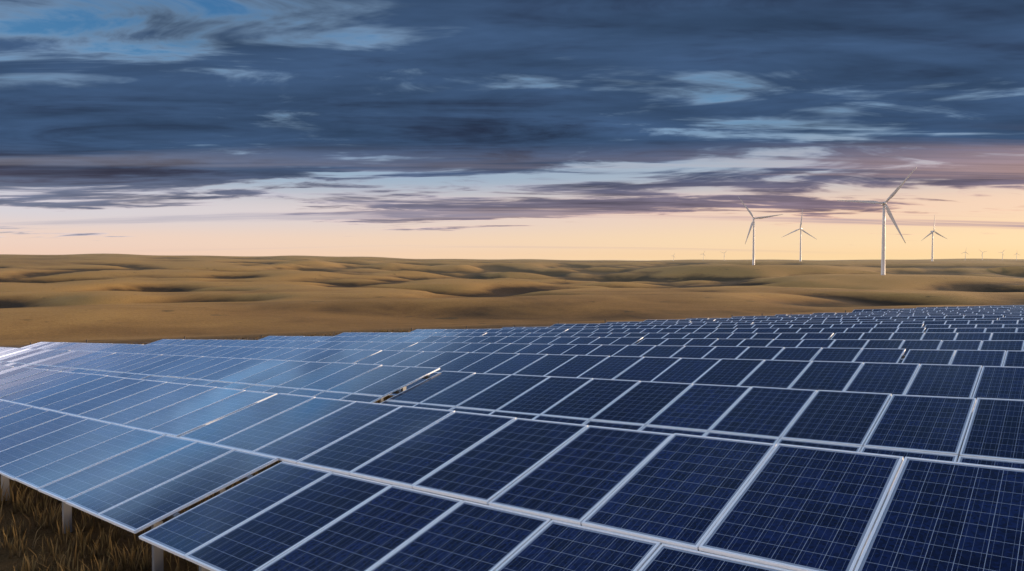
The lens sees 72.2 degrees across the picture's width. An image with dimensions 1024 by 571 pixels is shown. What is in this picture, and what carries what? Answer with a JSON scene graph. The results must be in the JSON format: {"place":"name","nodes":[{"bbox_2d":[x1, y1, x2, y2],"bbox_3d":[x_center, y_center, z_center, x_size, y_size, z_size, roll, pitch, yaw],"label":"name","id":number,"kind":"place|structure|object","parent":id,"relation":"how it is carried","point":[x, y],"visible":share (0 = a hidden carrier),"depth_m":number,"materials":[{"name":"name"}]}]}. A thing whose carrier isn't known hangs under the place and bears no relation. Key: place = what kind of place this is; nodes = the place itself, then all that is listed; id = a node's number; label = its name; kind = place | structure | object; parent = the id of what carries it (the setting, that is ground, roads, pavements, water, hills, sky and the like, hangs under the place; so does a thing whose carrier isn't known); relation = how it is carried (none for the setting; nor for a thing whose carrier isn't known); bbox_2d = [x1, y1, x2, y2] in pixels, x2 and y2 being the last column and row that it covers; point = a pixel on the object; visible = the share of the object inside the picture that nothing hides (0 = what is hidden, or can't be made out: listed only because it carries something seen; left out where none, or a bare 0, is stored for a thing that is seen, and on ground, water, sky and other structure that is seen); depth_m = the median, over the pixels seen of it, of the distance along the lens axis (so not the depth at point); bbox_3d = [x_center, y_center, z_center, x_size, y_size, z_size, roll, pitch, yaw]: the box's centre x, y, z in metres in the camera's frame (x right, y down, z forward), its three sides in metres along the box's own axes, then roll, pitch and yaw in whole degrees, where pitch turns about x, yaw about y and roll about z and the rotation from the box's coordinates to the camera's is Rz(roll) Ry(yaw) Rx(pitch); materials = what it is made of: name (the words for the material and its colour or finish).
{"place":"outdoors","nodes":[
{"label":"outdoors","id":0,"kind":"place"},
{"bbox_2d":[0,253,1023,570],"bbox_3d":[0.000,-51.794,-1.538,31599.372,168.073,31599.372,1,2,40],"label":"terrain","id":1,"kind":"structure","parent":0,"point":[128,299],"depth_m":327.91,"materials":[{"name":"brown soil"}]},
{"bbox_2d":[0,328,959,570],"bbox_3d":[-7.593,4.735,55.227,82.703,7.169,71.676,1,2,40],"label":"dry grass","id":2,"kind":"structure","parent":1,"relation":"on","point":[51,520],"depth_m":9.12,"materials":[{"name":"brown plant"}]},
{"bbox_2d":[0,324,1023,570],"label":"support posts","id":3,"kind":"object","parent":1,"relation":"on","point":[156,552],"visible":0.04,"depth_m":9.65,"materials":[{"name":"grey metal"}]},
{"bbox_2d":[0,305,1023,570],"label":"solar panels","id":4,"kind":"object","parent":3,"relation":"on","point":[780,443],"visible":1,"depth_m":8.72,"materials":[{"name":"blue glass"}]},
{"bbox_2d":[739,198,782,264],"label":"wind turbine","id":5,"kind":"object","parent":1,"relation":"on","point":[753,250],"visible":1,"depth_m":1025.82,"materials":[{"name":"white paint"}]},
{"bbox_2d":[783,209,815,260],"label":"wind turbine","id":6,"kind":"object","parent":1,"relation":"on","point":[800,229],"visible":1,"depth_m":1492.18,"materials":[{"name":"white paint"}]},
{"bbox_2d":[837,167,916,274],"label":"wind turbine","id":7,"kind":"object","parent":1,"relation":"on","point":[884,204],"visible":0.99,"depth_m":678.83,"materials":[{"name":"white paint"}]},
{"bbox_2d":[921,216,946,260],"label":"wind turbine","id":8,"kind":"object","parent":1,"relation":"on","point":[932,239],"visible":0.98,"depth_m":1455.79,"materials":[{"name":"white paint"}]},
{"bbox_2d":[0,0,1023,260],"label":"sky","id":9,"kind":"structure","parent":0,"point":[636,130],"materials":[{"name":"blue"}]}
]}

